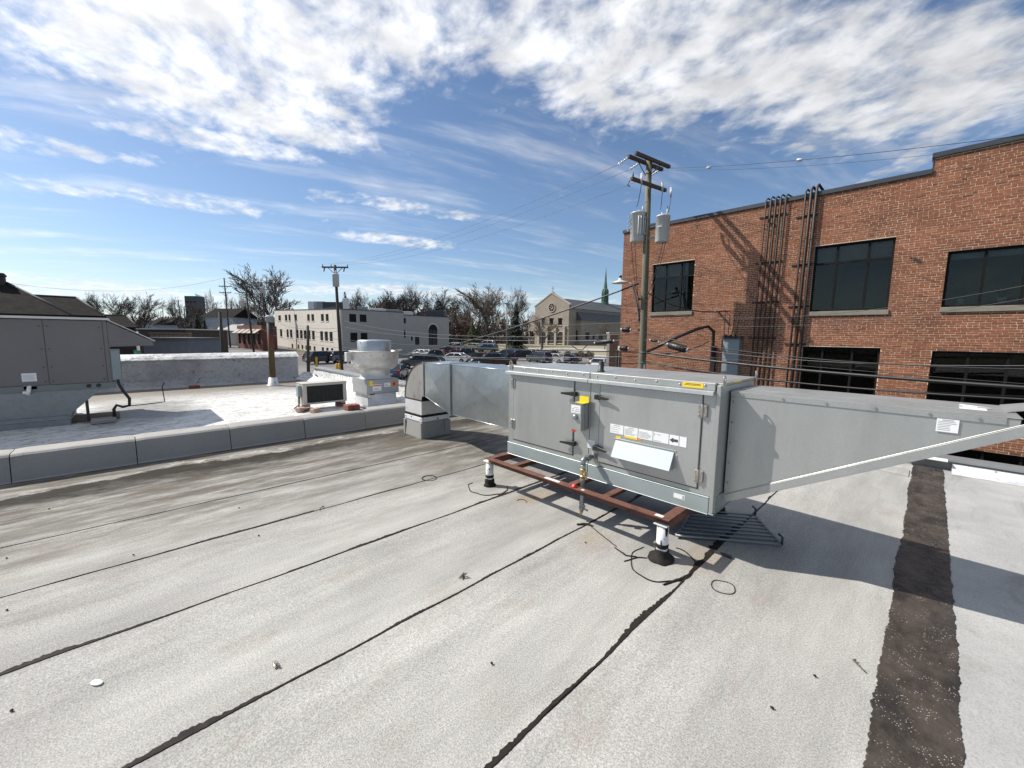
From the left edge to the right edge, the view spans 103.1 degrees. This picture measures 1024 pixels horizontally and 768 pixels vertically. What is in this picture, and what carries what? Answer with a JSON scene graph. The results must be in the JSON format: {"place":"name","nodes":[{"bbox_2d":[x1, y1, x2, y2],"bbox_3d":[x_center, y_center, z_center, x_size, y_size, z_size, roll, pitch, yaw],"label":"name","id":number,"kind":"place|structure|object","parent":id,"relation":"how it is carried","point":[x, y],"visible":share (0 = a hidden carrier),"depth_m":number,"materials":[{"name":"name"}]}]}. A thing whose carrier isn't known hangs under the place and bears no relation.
{"place":"outdoors","nodes":[
{"label":"outdoors","id":0,"kind":"place"},
{"bbox_2d":[138,345,287,352],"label":"street","id":1,"kind":"structure","parent":0,"point":[233,349],"depth_m":79.64,"materials":[{"name":"grey asphalt"}]},
{"bbox_2d":[218,312,224,352],"bbox_3d":[-29.790,-4.311,41.824,0.377,6.120,0.361,4,7,23],"label":"utility pole","id":2,"kind":"object","parent":1,"relation":"on","point":[222,344],"visible":0.59,"depth_m":41.64,"materials":[{"name":"brown wood"}]},
{"bbox_2d":[219,278,230,346],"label":"utility pole","id":3,"kind":"object","parent":1,"relation":"on","point":[224,288],"visible":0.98,"depth_m":83.68,"materials":[{"name":"brown wood"}]},
{"bbox_2d":[238,286,254,351],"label":"utility pole","id":4,"kind":"object","parent":1,"relation":"on","point":[241,302],"visible":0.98,"depth_m":73.78,"materials":[{"name":"brown wood"}]},
{"bbox_2d":[288,336,595,356],"bbox_3d":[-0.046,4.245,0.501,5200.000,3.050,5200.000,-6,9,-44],"label":"ground","id":5,"kind":"structure","parent":0,"point":[300,352],"depth_m":82.06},
{"bbox_2d":[0,273,74,316],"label":"house","id":6,"kind":"structure","parent":5,"relation":"on","point":[16,300],"depth_m":32.16,"materials":[{"name":"brick"}]},
{"bbox_2d":[33,294,106,317],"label":"house","id":7,"kind":"structure","parent":5,"relation":"on","point":[76,306],"depth_m":43.35,"materials":[{"name":"brick"}]},
{"bbox_2d":[83,293,137,316],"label":"bare tree","id":8,"kind":"object","parent":5,"relation":"on","point":[121,308],"visible":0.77,"depth_m":87.43,"materials":[{"name":"brown plant"}]},
{"bbox_2d":[104,314,138,354],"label":"house","id":9,"kind":"structure","parent":5,"relation":"on","point":[125,321],"depth_m":53.60,"materials":[{"name":"brick"}]},
{"bbox_2d":[121,292,170,327],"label":"bare tree","id":10,"kind":"object","parent":5,"relation":"on","point":[144,316],"visible":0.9,"depth_m":91.85,"materials":[{"name":"brown plant"}]},
{"bbox_2d":[142,319,177,328],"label":"house","id":11,"kind":"structure","parent":5,"relation":"on","point":[168,325],"depth_m":131.88,"materials":[{"name":"grey"}]},
{"bbox_2d":[148,332,191,336],"bbox_3d":[-43.432,-4.384,51.975,5.450,4.386,0.450,1,7,0],"label":"timber fence","id":12,"kind":"object","parent":5,"relation":"on","point":[163,334],"visible":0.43,"depth_m":51.60,"materials":[{"name":"wood"}]},
{"bbox_2d":[165,295,188,328],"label":"bare tree","id":13,"kind":"object","parent":5,"relation":"on","point":[171,312],"visible":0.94,"depth_m":108.32,"materials":[{"name":"brown plant"}]},
{"bbox_2d":[144,337,220,353],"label":"block wall","id":14,"kind":"structure","parent":5,"relation":"on","point":[171,345],"depth_m":43.95,"materials":[{"name":"concrete"}]},
{"bbox_2d":[136,328,228,353],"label":"garage","id":15,"kind":"structure","parent":5,"relation":"on","point":[214,333],"depth_m":63.15,"materials":[{"name":"brick"}]},
{"bbox_2d":[184,293,204,318],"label":"office tower","id":16,"kind":"structure","parent":5,"relation":"on","point":[198,299],"depth_m":414.85,"materials":[{"name":"grey metal"}]},
{"bbox_2d":[182,300,221,328],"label":"bare tree","id":17,"kind":"object","parent":5,"relation":"on","point":[198,310],"visible":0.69,"depth_m":102.15,"materials":[{"name":"grey plant"}]},
{"bbox_2d":[159,315,274,328],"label":"undergrowth","id":18,"kind":"object","parent":5,"relation":"on","point":[190,324],"visible":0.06,"depth_m":150.64,"materials":[{"name":"brown plant"}]},
{"bbox_2d":[200,308,258,328],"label":"house","id":19,"kind":"structure","parent":5,"relation":"on","point":[237,316],"depth_m":96.21,"materials":[{"name":"grey"}]},
{"bbox_2d":[224,324,244,344],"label":"garage","id":20,"kind":"structure","parent":5,"relation":"on","point":[233,336],"depth_m":91.61,"materials":[{"name":"beige"}]},
{"bbox_2d":[230,294,258,313],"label":"bare tree","id":21,"kind":"object","parent":5,"relation":"on","point":[251,309],"visible":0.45,"depth_m":107.05,"materials":[{"name":"grey plant"}]},
{"bbox_2d":[232,325,277,350],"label":"shop building","id":22,"kind":"structure","parent":5,"relation":"on","point":[259,339],"depth_m":80.20,"materials":[{"name":"red brick"}]},
{"bbox_2d":[253,279,266,324],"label":"bare tree","id":23,"kind":"object","parent":5,"relation":"on","point":[261,310],"visible":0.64,"depth_m":99.23,"materials":[{"name":"grey plant"}]},
{"bbox_2d":[252,281,270,325],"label":"utility pole","id":24,"kind":"object","parent":5,"relation":"on","point":[262,289],"visible":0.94,"depth_m":86.29,"materials":[{"name":"brown wood"}]},
{"bbox_2d":[225,263,302,325],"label":"bare tree","id":25,"kind":"object","parent":5,"relation":"on","point":[275,303],"visible":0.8,"depth_m":108.90,"materials":[{"name":"brown plant"}]},
{"bbox_2d":[349,286,368,308],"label":"bare tree","id":26,"kind":"object","parent":5,"relation":"on","point":[354,299],"visible":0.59,"depth_m":115.03,"materials":[{"name":"grey plant"}]},
{"bbox_2d":[274,298,448,354],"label":"office building","id":27,"kind":"structure","parent":5,"relation":"on","point":[430,323],"depth_m":77.52,"materials":[{"name":"paint"}]},
{"bbox_2d":[428,330,436,344],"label":"door","id":28,"kind":"structure","parent":27,"relation":"in","point":[432,341],"depth_m":81.48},
{"bbox_2d":[350,295,393,309],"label":"bare tree","id":29,"kind":"object","parent":5,"relation":"on","point":[374,304],"visible":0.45,"depth_m":113.54,"materials":[{"name":"grey plant"}]},
{"bbox_2d":[376,288,421,310],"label":"bare tree","id":30,"kind":"object","parent":5,"relation":"on","point":[395,303],"visible":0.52,"depth_m":113.56,"materials":[{"name":"grey plant"}]},
{"bbox_2d":[349,298,469,333],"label":"undergrowth","id":31,"kind":"object","parent":5,"relation":"on","point":[456,309],"visible":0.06,"depth_m":153.15,"materials":[{"name":"brown plant"}]},
{"bbox_2d":[398,283,428,314],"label":"bare tree","id":32,"kind":"object","parent":5,"relation":"on","point":[413,308],"visible":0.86,"depth_m":113.93,"materials":[{"name":"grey plant"}]},
{"bbox_2d":[413,288,459,322],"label":"bare tree","id":33,"kind":"object","parent":5,"relation":"on","point":[448,300],"visible":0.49,"depth_m":118.71,"materials":[{"name":"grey plant"}]},
{"bbox_2d":[465,322,478,348],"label":"evergreen shrub","id":34,"kind":"object","parent":5,"relation":"on","point":[473,332],"visible":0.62,"depth_m":98.97,"materials":[{"name":"green plant"}]},
{"bbox_2d":[447,292,497,341],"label":"bare tree","id":35,"kind":"object","parent":5,"relation":"on","point":[460,302],"visible":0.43,"depth_m":115.14,"materials":[{"name":"grey plant"}]},
{"bbox_2d":[454,282,513,340],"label":"bare tree","id":36,"kind":"object","parent":5,"relation":"on","point":[478,306],"visible":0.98,"depth_m":110.64,"materials":[{"name":"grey plant"}]},
{"bbox_2d":[476,344,497,351],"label":"parked car","id":37,"kind":"object","parent":5,"relation":"on","point":[481,347],"visible":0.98,"depth_m":87.57,"materials":[{"name":"paint"}]},
{"bbox_2d":[453,315,531,343],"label":"undergrowth","id":38,"kind":"object","parent":5,"relation":"on","point":[502,324],"visible":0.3,"depth_m":142.39,"materials":[{"name":"brown plant"}]},
{"bbox_2d":[558,351,594,358],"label":"hedge","id":39,"kind":"object","parent":5,"relation":"on","point":[589,354],"visible":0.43,"depth_m":73.27,"materials":[{"name":"brown plant"}]},
{"bbox_2d":[619,133,1023,465],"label":"brick building","id":40,"kind":"structure","parent":5,"relation":"on","point":[945,225],"depth_m":13.20,"materials":[{"name":"brick"}]},
{"bbox_2d":[651,260,694,311],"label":"window","id":41,"kind":"structure","parent":40,"relation":"in","point":[674,283],"depth_m":18.61,"materials":[{"name":"black glass"}]},
{"bbox_2d":[799,346,880,394],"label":"window","id":42,"kind":"structure","parent":40,"relation":"in","point":[858,354],"depth_m":15.45,"materials":[{"name":"black glass"}]},
{"bbox_2d":[809,237,895,311],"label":"window","id":43,"kind":"structure","parent":40,"relation":"in","point":[851,276],"depth_m":14.02,"materials":[{"name":"black glass"}]},
{"bbox_2d":[953,288,970,304],"bbox_3d":[12.754,-2.485,11.582,0.248,0.497,0.528,-6,9,-44],"label":"potted plant","id":44,"kind":"object","parent":40,"relation":"on","point":[960,293],"visible":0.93,"depth_m":11.53,"materials":[{"name":"green plant"}]},
{"bbox_2d":[926,351,1023,424],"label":"window","id":45,"kind":"structure","parent":40,"relation":"in","point":[1013,376],"depth_m":13.01,"materials":[{"name":"black glass"}]},
{"bbox_2d":[941,244,1023,306],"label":"window","id":46,"kind":"structure","parent":40,"relation":"in","point":[981,270],"depth_m":12.05,"materials":[{"name":"black glass"}]},
{"bbox_2d":[946,449,1023,465],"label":"window","id":47,"kind":"structure","parent":40,"relation":"in","point":[974,454],"depth_m":12.92,"materials":[{"name":"black glass"}]},
{"bbox_2d":[993,288,1014,303],"bbox_3d":[13.298,-2.380,11.028,0.202,0.431,0.502,-6,9,-44],"label":"potted plant","id":48,"kind":"object","parent":40,"relation":"on","point":[1001,298],"visible":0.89,"depth_m":11.00,"materials":[{"name":"green plant"}]},
{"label":"building block","id":49,"kind":"structure","parent":5,"relation":"on","visible":0},
{"bbox_2d":[0,416,1023,767],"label":"roof deck","id":50,"kind":"structure","parent":49,"relation":"on","point":[370,620],"depth_m":2.31,"materials":[{"name":"concrete"}]},
{"bbox_2d":[404,361,508,438],"bbox_3d":[-0.601,0.303,5.786,0.564,1.234,2.788,-6,9,-44],"label":"supply duct","id":51,"kind":"object","parent":50,"relation":"on","point":[437,394],"visible":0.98,"depth_m":5.66,"materials":[{"name":"metal"}]},
{"bbox_2d":[483,452,726,566],"bbox_3d":[0.820,0.978,4.013,1.314,0.340,2.105,-6,9,-44],"label":"steel stand","id":52,"kind":"object","parent":50,"relation":"on","point":[660,554],"visible":0.54,"depth_m":3.23,"materials":[{"name":"brown metal"}]},
{"bbox_2d":[505,358,1023,515],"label":"rooftop air unit","id":53,"kind":"object","parent":52,"relation":"on","point":[709,444],"visible":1,"depth_m":2.94,"materials":[{"name":"metal"}]},
{"bbox_2d":[675,506,783,558],"bbox_3d":[1.818,1.176,3.380,0.916,0.109,0.750,-6,9,-44],"label":"steel grate","id":54,"kind":"object","parent":50,"relation":"on","point":[776,539],"visible":0.94,"depth_m":3.35,"materials":[{"name":"metal"}]},
{"bbox_2d":[877,466,909,476],"bbox_3d":[4.654,1.050,5.145,0.344,0.007,0.613,-4,8,-33],"label":"roofing patch","id":55,"kind":"object","parent":50,"relation":"on","point":[898,471],"visible":0.46,"depth_m":5.00,"materials":[{"name":"white"}]},
{"bbox_2d":[908,455,1023,485],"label":"roof edge","id":56,"kind":"object","parent":50,"relation":"on","point":[1005,473],"visible":0.36,"depth_m":4.86,"materials":[{"name":"metal"}]},
{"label":"silver roof deck","id":57,"kind":"structure","parent":49,"relation":"on","visible":0},
{"bbox_2d":[97,352,298,392],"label":"parapet wall","id":58,"kind":"structure","parent":57,"relation":"on","point":[146,371],"depth_m":12.30,"materials":[{"name":"grey concrete"}]},
{"bbox_2d":[0,380,398,449],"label":"silver roof","id":59,"kind":"structure","parent":57,"relation":"on","point":[183,407],"depth_m":8.47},
{"bbox_2d":[0,315,164,430],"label":"packaged rooftop unit","id":60,"kind":"object","parent":59,"relation":"on","point":[57,371],"visible":1,"depth_m":6.85,"materials":[{"name":"beige paint"}]},
{"bbox_2d":[72,411,119,421],"bbox_3d":[-7.663,0.605,7.438,0.700,0.090,0.250,-6,9,-44],"label":"timber block","id":61,"kind":"object","parent":59,"relation":"on","point":[78,418],"depth_m":7.36,"materials":[{"name":"wood"}]},
{"bbox_2d":[90,416,116,424],"bbox_3d":[-7.284,0.646,7.252,0.320,0.060,0.350,-6,9,-44],"label":"concrete paver","id":62,"kind":"object","parent":59,"relation":"on","point":[101,420],"visible":1,"depth_m":7.17,"materials":[{"name":"grey concrete"}]},
{"bbox_2d":[264,315,279,385],"bbox_3d":[-7.431,-1.032,12.543,0.400,2.170,0.400,-6,9,-44],"label":"flue pipe","id":63,"kind":"object","parent":59,"relation":"on","point":[272,378],"visible":1,"depth_m":12.49,"materials":[{"name":"metal"}]},
{"bbox_2d":[294,379,346,410],"bbox_3d":[-4.151,0.236,8.798,1.043,0.565,0.524,-6,9,-44],"label":"condensing unit","id":64,"kind":"object","parent":59,"relation":"on","point":[308,393],"visible":0.98,"depth_m":8.67,"materials":[{"name":"beige paint"}]},
{"bbox_2d":[344,340,401,406],"bbox_3d":[-3.219,-0.275,9.427,1.225,1.507,1.130,-6,9,-44],"label":"exhaust fan","id":65,"kind":"object","parent":59,"relation":"on","point":[374,362],"visible":0.99,"depth_m":9.13,"materials":[{"name":"silver metal"}]},
{"bbox_2d":[0,403,405,484],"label":"roof divider","id":66,"kind":"object","parent":57,"relation":"on","point":[38,462],"visible":0.74,"depth_m":5.24,"materials":[{"name":"grey painted metal"}]},
{"bbox_2d":[296,367,405,402],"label":"side parapet","id":67,"kind":"structure","parent":57,"relation":"on","point":[321,373],"depth_m":13.08,"materials":[{"name":"silver metal"}]},
{"bbox_2d":[298,355,618,380],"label":"parking lot","id":68,"kind":"structure","parent":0,"point":[302,366],"depth_m":54.86,"materials":[{"name":"grey asphalt"}]},
{"bbox_2d":[306,325,309,371],"bbox_3d":[-18.062,-2.797,35.955,0.379,4.750,0.292,-2,7,-21],"label":"utility pole","id":69,"kind":"object","parent":68,"relation":"on","point":[308,351],"visible":0.79,"depth_m":35.84,"materials":[{"name":"brown wood"}]},
{"bbox_2d":[302,351,334,363],"bbox_3d":[-25.815,-3.649,55.136,2.080,1.700,4.680,4,8,28],"label":"parked car","id":70,"kind":"object","parent":68,"relation":"on","point":[322,355],"visible":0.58,"depth_m":53.69,"materials":[{"name":"black paint"}]},
{"bbox_2d":[322,264,347,369],"bbox_3d":[-18.285,-6.771,42.286,2.701,11.154,0.814,0,7,-5],"label":"utility pole","id":71,"kind":"object","parent":68,"relation":"on","point":[335,277],"visible":0.97,"depth_m":42.23,"materials":[{"name":"brown wood"}]},
{"bbox_2d":[325,350,346,362],"bbox_3d":[-24.374,-3.899,57.387,2.080,1.700,4.680,3,7,20],"label":"parked car","id":72,"kind":"object","parent":68,"relation":"on","point":[334,355],"visible":0.34,"depth_m":55.66,"materials":[{"name":"grey paint"}]},
{"bbox_2d":[390,363,408,379],"bbox_3d":[-10.628,-1.125,36.903,2.020,1.450,4.780,0,7,-5],"label":"parked car","id":73,"kind":"object","parent":68,"relation":"on","point":[399,371],"visible":0.53,"depth_m":35.43,"materials":[{"name":"blue paint"}]},
{"bbox_2d":[399,354,439,368],"bbox_3d":[-11.173,-2.753,48.899,4.680,1.700,2.080,-2,7,-20],"label":"parked car","id":74,"kind":"object","parent":68,"relation":"on","point":[414,359],"visible":0.4,"depth_m":48.14,"materials":[{"name":"paint"}]},
{"bbox_2d":[427,349,445,358],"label":"parked car","id":75,"kind":"object","parent":68,"relation":"on","point":[439,352],"visible":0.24,"depth_m":60.00,"materials":[{"name":"paint"}]},
{"bbox_2d":[440,352,471,361],"bbox_3d":[-8.445,-3.926,60.157,4.780,1.450,2.020,3,7,20],"label":"parked car","id":76,"kind":"object","parent":68,"relation":"on","point":[456,354],"visible":0.78,"depth_m":59.36,"materials":[{"name":"white paint"}]},
{"bbox_2d":[459,348,485,356],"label":"parked car","id":77,"kind":"object","parent":68,"relation":"on","point":[470,352],"visible":0.31,"depth_m":67.46,"materials":[{"name":"green paint"}]},
{"bbox_2d":[471,352,516,364],"bbox_3d":[-2.369,-3.090,51.887,5.780,1.860,2.180,-1,7,-10],"label":"parked car","id":78,"kind":"object","parent":68,"relation":"on","point":[496,355],"visible":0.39,"depth_m":51.03,"materials":[{"name":"black paint"}]},
{"bbox_2d":[507,350,532,358],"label":"parked car","id":79,"kind":"object","parent":68,"relation":"on","point":[521,354],"visible":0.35,"depth_m":66.28,"materials":[{"name":"black paint"}]},
{"bbox_2d":[526,351,551,362],"bbox_3d":[4.282,-4.175,62.387,2.080,1.700,4.680,-5,9,-38],"label":"parked car","id":80,"kind":"object","parent":68,"relation":"on","point":[541,356],"visible":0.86,"depth_m":61.19,"materials":[{"name":"paint"}]},
{"bbox_2d":[544,353,570,362],"bbox_3d":[6.474,-3.909,61.403,2.020,1.450,4.780,-6,9,-45],"label":"parked car","id":81,"kind":"object","parent":68,"relation":"on","point":[553,355],"visible":0.44,"depth_m":60.17,"materials":[{"name":"silver paint"}]},
{"bbox_2d":[562,353,581,363],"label":"parked car","id":82,"kind":"object","parent":68,"relation":"on","point":[573,360],"visible":0.37,"depth_m":60.41,"materials":[{"name":"black paint"}]},
{"bbox_2d":[606,332,617,366],"bbox_3d":[5.954,-0.045,24.526,0.580,6.074,0.740,1,7,0],"label":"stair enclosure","id":83,"kind":"object","parent":68,"relation":"on","point":[610,356],"visible":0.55,"depth_m":23.95,"materials":[{"name":"beige concrete"}]},
{"bbox_2d":[449,314,472,342],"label":"bush","id":84,"kind":"object","parent":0,"point":[461,331],"visible":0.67,"depth_m":114.72,"materials":[{"name":"brown plant"}]},
{"bbox_2d":[0,0,1023,335],"label":"sky","id":85,"kind":"structure","parent":0,"point":[146,145],"materials":[{"name":"blue"}]},
{"bbox_2d":[496,343,618,354],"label":"church lawn","id":86,"kind":"structure","parent":0,"point":[561,346],"depth_m":110.34,"materials":[{"name":"plant"}]},
{"bbox_2d":[498,287,530,344],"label":"bare tree","id":87,"kind":"object","parent":86,"relation":"on","point":[520,305],"visible":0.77,"depth_m":112.26,"materials":[{"name":"grey plant"}]},
{"bbox_2d":[504,302,527,349],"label":"fir tree","id":88,"kind":"object","parent":86,"relation":"on","point":[515,333],"visible":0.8,"depth_m":86.62,"materials":[{"name":"green plant"}]},
{"bbox_2d":[533,315,558,346],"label":"bare tree","id":89,"kind":"object","parent":86,"relation":"on","point":[536,323],"visible":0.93,"depth_m":97.99,"materials":[{"name":"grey plant"}]},
{"bbox_2d":[528,272,620,344],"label":"church","id":90,"kind":"structure","parent":86,"relation":"on","point":[587,317],"depth_m":132.24,"materials":[{"name":"beige stone"}]},
{"bbox_2d":[528,348,618,350],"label":"church drive","id":91,"kind":"structure","parent":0,"point":[584,349],"depth_m":97.96,"materials":[{"name":"concrete"}]},
{"label":"alley","id":92,"kind":"structure","parent":0,"visible":0},
{"bbox_2d":[612,151,671,368],"bbox_3d":[5.090,-2.247,16.110,2.302,12.604,1.779,-2,7,-21],"label":"utility pole","id":93,"kind":"object","parent":92,"relation":"on","point":[640,224],"visible":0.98,"depth_m":15.54,"materials":[{"name":"brown wood"}]},
{"bbox_2d":[277,329,637,352],"bbox_3d":[-21.428,-6.160,47.750,0.040,2.169,82.928,-5,9,-39],"label":"overhead wire","id":94,"kind":"object","parent":93,"relation":"attached to","point":[514,349],"visible":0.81,"depth_m":21.21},
{"bbox_2d":[299,341,637,363],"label":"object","id":95,"kind":"object","parent":93,"relation":"attached to","point":[528,360],"visible":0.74,"depth_m":20.76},
{"bbox_2d":[341,326,627,340],"bbox_3d":[-6.480,-3.835,29.480,0.025,1.090,35.477,-5,9,-40],"label":"overhead wire","id":96,"kind":"object","parent":93,"relation":"attached to","point":[501,340],"visible":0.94,"depth_m":22.16,"materials":[{"name":"metal"}]},
{"bbox_2d":[343,320,638,336],"bbox_3d":[-6.464,-4.268,29.430,0.022,1.548,35.457,-5,9,-40],"label":"overhead wire","id":97,"kind":"object","parent":93,"relation":"attached to","point":[502,336],"visible":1,"depth_m":20.84,"materials":[{"name":"metal"}]},
{"bbox_2d":[345,347,637,357],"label":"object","id":98,"kind":"object","parent":93,"relation":"attached to","point":[555,357],"visible":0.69,"depth_m":19.34,"materials":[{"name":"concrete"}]},
{"bbox_2d":[399,283,638,356],"bbox_3d":[-1.935,-2.934,22.968,19.470,3.857,0.062,7,9,44],"label":"overhead wire","id":99,"kind":"object","parent":93,"relation":"attached to","point":[530,321],"visible":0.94,"depth_m":19.79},
{"bbox_2d":[646,325,714,355],"bbox_3d":[6.602,-1.688,15.739,2.701,1.216,0.554,1,7,1],"label":"cable bundle","id":100,"kind":"object","parent":93,"relation":"attached to","point":[689,332],"visible":0.88,"depth_m":15.76,"materials":[{"name":"black rubber"}]},
{"bbox_2d":[644,351,1023,388],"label":"overhead wire","id":101,"kind":"object","parent":93,"relation":"attached to","point":[893,377],"visible":1,"depth_m":10.06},
{"bbox_2d":[644,361,1023,399],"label":"overhead wire","id":102,"kind":"object","parent":93,"relation":"attached to","point":[862,388],"visible":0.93,"depth_m":9.91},
{"bbox_2d":[644,362,1023,396],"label":"overhead wire","id":103,"kind":"object","parent":93,"relation":"attached to","point":[883,389],"visible":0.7,"depth_m":9.18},
{"bbox_2d":[645,333,1023,369],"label":"overhead wire","id":104,"kind":"object","parent":93,"relation":"attached to","point":[852,361],"visible":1,"depth_m":10.51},
{"bbox_2d":[645,350,1023,383],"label":"overhead wire","id":105,"kind":"object","parent":93,"relation":"attached to","point":[854,370],"visible":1,"depth_m":10.07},
{"bbox_2d":[647,299,1021,326],"bbox_3d":[8.444,-2.079,12.259,0.011,0.673,9.695,-5,9,-41],"label":"overhead wire","id":106,"kind":"object","parent":93,"relation":"attached to","point":[844,322],"visible":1,"depth_m":11.31,"materials":[{"name":"metal"}]},
{"bbox_2d":[646,340,1023,365],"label":"overhead wire","id":107,"kind":"object","parent":93,"relation":"attached to","point":[862,363],"visible":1,"depth_m":10.48,"materials":[{"name":"metal"}]},
{"bbox_2d":[666,342,688,352],"bbox_3d":[6.057,-1.348,14.885,0.278,0.399,0.885,-4,8,-35],"label":"splice case","id":108,"kind":"object","parent":107,"relation":"attached to","point":[676,346],"visible":0.99,"depth_m":14.77,"materials":[{"name":"black plastic"}]},
{"bbox_2d":[651,286,1020,317],"bbox_3d":[8.435,-2.357,12.239,0.011,0.697,9.669,-5,9,-41],"label":"overhead wire","id":109,"kind":"object","parent":93,"relation":"attached to","point":[863,310],"visible":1,"depth_m":10.87,"materials":[{"name":"metal"}]},
{"bbox_2d":[666,135,1023,168],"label":"overhead wire","id":110,"kind":"object","parent":93,"relation":"attached to","point":[867,153],"visible":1,"depth_m":10.55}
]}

